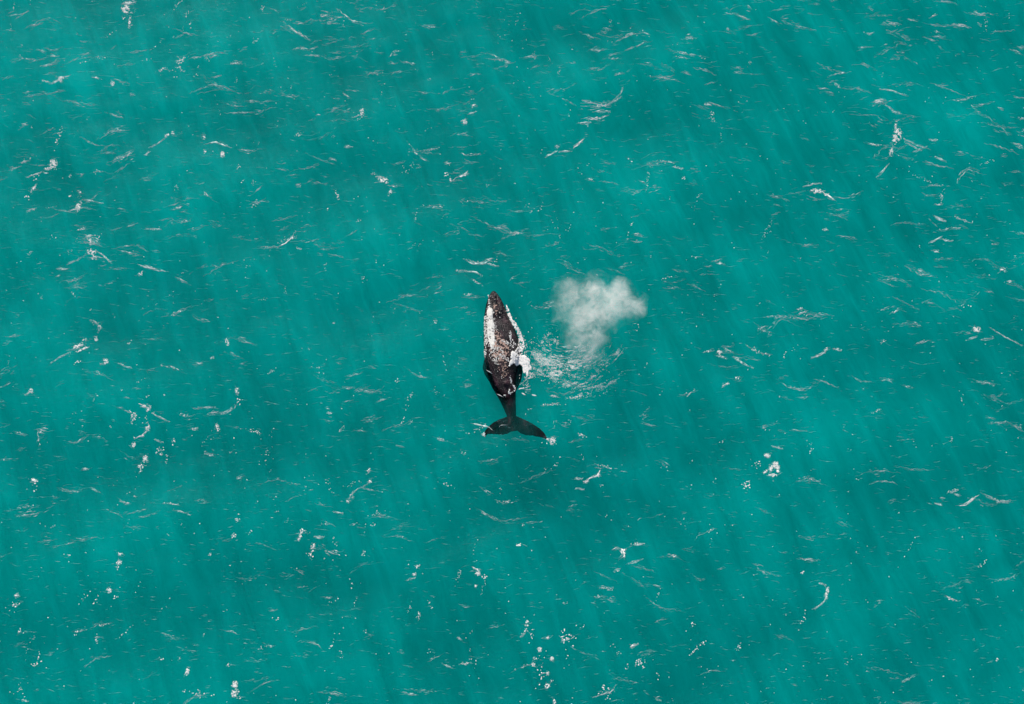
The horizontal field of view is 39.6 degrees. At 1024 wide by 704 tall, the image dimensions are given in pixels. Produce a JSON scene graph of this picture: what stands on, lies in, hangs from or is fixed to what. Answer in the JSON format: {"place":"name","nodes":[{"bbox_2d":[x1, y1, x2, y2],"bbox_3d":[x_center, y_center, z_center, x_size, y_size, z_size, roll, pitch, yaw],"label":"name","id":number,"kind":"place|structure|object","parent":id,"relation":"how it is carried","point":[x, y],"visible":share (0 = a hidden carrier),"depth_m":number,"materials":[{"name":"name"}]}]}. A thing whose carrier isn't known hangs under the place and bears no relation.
{"place":"outdoors","nodes":[
{"label":"outdoors","id":0,"kind":"place"},
{"bbox_2d":[0,0,1023,703],"bbox_3d":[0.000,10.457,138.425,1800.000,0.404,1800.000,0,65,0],"label":"sea surface","id":1,"kind":"object","parent":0,"point":[306,316],"visible":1,"depth_m":143.36,"materials":[{"name":"teal liquid"}]},
{"bbox_3d":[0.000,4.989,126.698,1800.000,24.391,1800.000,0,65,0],"label":"water","id":2,"kind":"structure","parent":0,"visible":0},
{"bbox_2d":[26,159,56,180],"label":"whitecap","id":3,"kind":"object","parent":2,"relation":"on","point":[53,163],"visible":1,"depth_m":123.59,"materials":[{"name":"white liquid"}]},
{"bbox_2d":[45,76,67,82],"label":"whitecap","id":4,"kind":"object","parent":2,"relation":"on","point":[60,78],"visible":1,"depth_m":127.22,"materials":[{"name":"white liquid"}]},
{"bbox_2d":[51,320,100,364],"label":"whitecap","id":5,"kind":"object","parent":2,"relation":"on","point":[75,346],"visible":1,"depth_m":116.14,"materials":[{"name":"white liquid"}]},
{"bbox_2d":[76,199,100,208],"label":"whitecap","id":6,"kind":"object","parent":2,"relation":"on","point":[78,204],"visible":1,"depth_m":121.81,"materials":[{"name":"white liquid"}]},
{"bbox_2d":[67,236,110,264],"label":"whitecap","id":7,"kind":"object","parent":2,"relation":"on","point":[88,253],"visible":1,"depth_m":119.82,"materials":[{"name":"white liquid"}]},
{"bbox_2d":[122,0,133,24],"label":"whitecap","id":8,"kind":"object","parent":2,"relation":"on","point":[126,7],"visible":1,"depth_m":130.84,"materials":[{"name":"white liquid"}]},
{"bbox_2d":[131,422,149,446],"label":"whitecap","id":9,"kind":"object","parent":2,"relation":"on","point":[142,435],"visible":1,"depth_m":112.92,"materials":[{"name":"white liquid"}]},
{"bbox_2d":[137,455,148,471],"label":"whitecap","id":10,"kind":"object","parent":2,"relation":"on","point":[145,456],"visible":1,"depth_m":112.31,"materials":[{"name":"white liquid"}]},
{"bbox_2d":[138,264,164,274],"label":"whitecap","id":11,"kind":"object","parent":2,"relation":"on","point":[145,266],"visible":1,"depth_m":119.22,"materials":[{"name":"white liquid"}]},
{"bbox_2d":[138,403,169,421],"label":"whitecap","id":12,"kind":"object","parent":2,"relation":"on","point":[148,410],"visible":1,"depth_m":113.72,"materials":[{"name":"white liquid"}]},
{"bbox_2d":[231,681,240,698],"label":"whitecap","id":13,"kind":"object","parent":2,"relation":"on","point":[235,685],"visible":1,"depth_m":104.38,"materials":[{"name":"white liquid"}]},
{"bbox_2d":[371,174,388,183],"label":"whitecap","id":14,"kind":"object","parent":2,"relation":"on","point":[380,178],"visible":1,"depth_m":122.95,"materials":[{"name":"white liquid"}]},
{"bbox_2d":[472,567,487,578],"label":"whitecap","id":15,"kind":"object","parent":2,"relation":"on","point":[477,573],"visible":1,"depth_m":107.95,"materials":[{"name":"white liquid"}]},
{"bbox_2d":[466,258,495,266],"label":"whitecap","id":16,"kind":"object","parent":2,"relation":"on","point":[483,263],"visible":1,"depth_m":119.50,"materials":[{"name":"white liquid"}]},
{"bbox_2d":[469,423,501,436],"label":"foam streak","id":17,"kind":"object","parent":2,"relation":"on","point":[483,434],"visible":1,"depth_m":113.18,"materials":[{"name":"white liquid"}]},
{"bbox_2d":[487,370,535,395],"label":"foam line","id":18,"kind":"object","parent":2,"relation":"on","point":[509,392],"visible":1,"depth_m":114.62,"materials":[{"name":"grey liquid"}]},
{"bbox_2d":[0,0,1023,703],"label":"ripple froth","id":19,"kind":"object","parent":2,"relation":"on","point":[512,278],"visible":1,"depth_m":120.80,"materials":[{"name":"white liquid"}]},
{"bbox_2d":[483,291,546,438],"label":"humpback whale","id":20,"kind":"object","parent":2,"relation":"on","point":[502,386],"visible":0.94,"depth_m":115.09,"materials":[{"name":"black"}]},
{"bbox_2d":[484,295,510,376],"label":"foam wash","id":21,"kind":"object","parent":20,"relation":"on","point":[490,325],"visible":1,"depth_m":116.29,"materials":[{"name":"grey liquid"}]},
{"bbox_2d":[499,305,534,387],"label":"white water","id":22,"kind":"structure","parent":2,"relation":"on","point":[523,360],"depth_m":115.53,"materials":[{"name":"white liquid"}]},
{"bbox_2d":[546,437,555,444],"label":"tip splash","id":23,"kind":"object","parent":2,"relation":"on","point":[552,439],"visible":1,"depth_m":112.60,"materials":[{"name":"white liquid"}]},
{"bbox_2d":[545,138,584,157],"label":"whitecap","id":24,"kind":"object","parent":2,"relation":"on","point":[578,143],"visible":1,"depth_m":124.41,"materials":[{"name":"white liquid"}]},
{"bbox_2d":[524,327,621,398],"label":"spray patch","id":25,"kind":"object","parent":2,"relation":"on","point":[556,365],"visible":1,"depth_m":115.52,"materials":[{"name":"white liquid"}]},
{"bbox_2d":[575,471,599,489],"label":"whitecap","id":26,"kind":"object","parent":2,"relation":"on","point":[598,474],"visible":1,"depth_m":111.33,"materials":[{"name":"white liquid"}]},
{"bbox_2d":[582,88,622,124],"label":"whitecap","id":27,"kind":"object","parent":2,"relation":"on","point":[595,118],"visible":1,"depth_m":126.15,"materials":[{"name":"white liquid"}]},
{"bbox_2d":[595,685,614,699],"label":"whitecap","id":28,"kind":"object","parent":2,"relation":"on","point":[609,692],"visible":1,"depth_m":104.30,"materials":[{"name":"white liquid"}]},
{"bbox_2d":[612,547,638,563],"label":"whitecap","id":29,"kind":"object","parent":2,"relation":"on","point":[622,551],"visible":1,"depth_m":108.78,"materials":[{"name":"white liquid"}]},
{"bbox_2d":[750,446,780,477],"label":"whitecap","id":30,"kind":"object","parent":2,"relation":"on","point":[774,463],"visible":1,"depth_m":111.85,"materials":[{"name":"white liquid"}]},
{"bbox_2d":[803,183,835,200],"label":"whitecap","id":31,"kind":"object","parent":2,"relation":"on","point":[819,190],"visible":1,"depth_m":122.44,"materials":[{"name":"white liquid"}]},
{"bbox_2d":[813,583,828,608],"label":"whitecap","id":32,"kind":"object","parent":2,"relation":"on","point":[827,589],"visible":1,"depth_m":107.44,"materials":[{"name":"white liquid"}]},
{"bbox_2d":[811,348,841,357],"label":"whitecap","id":33,"kind":"object","parent":2,"relation":"on","point":[824,352],"visible":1,"depth_m":116.07,"materials":[{"name":"white liquid"}]},
{"bbox_2d":[873,89,905,113],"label":"whitecap","id":34,"kind":"object","parent":2,"relation":"on","point":[877,101],"visible":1,"depth_m":126.25,"materials":[{"name":"white liquid"}]},
{"bbox_2d":[889,121,929,156],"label":"whitecap","id":35,"kind":"object","parent":2,"relation":"on","point":[894,139],"visible":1,"depth_m":124.61,"materials":[{"name":"white liquid"}]},
{"bbox_2d":[956,495,978,505],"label":"whitecap","id":36,"kind":"object","parent":2,"relation":"on","point":[970,500],"visible":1,"depth_m":110.67,"materials":[{"name":"white liquid"}]},
{"bbox_2d":[966,327,1020,344],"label":"whitecap","id":37,"kind":"object","parent":2,"relation":"on","point":[975,329],"visible":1,"depth_m":116.67,"materials":[{"name":"white liquid"}]}
]}

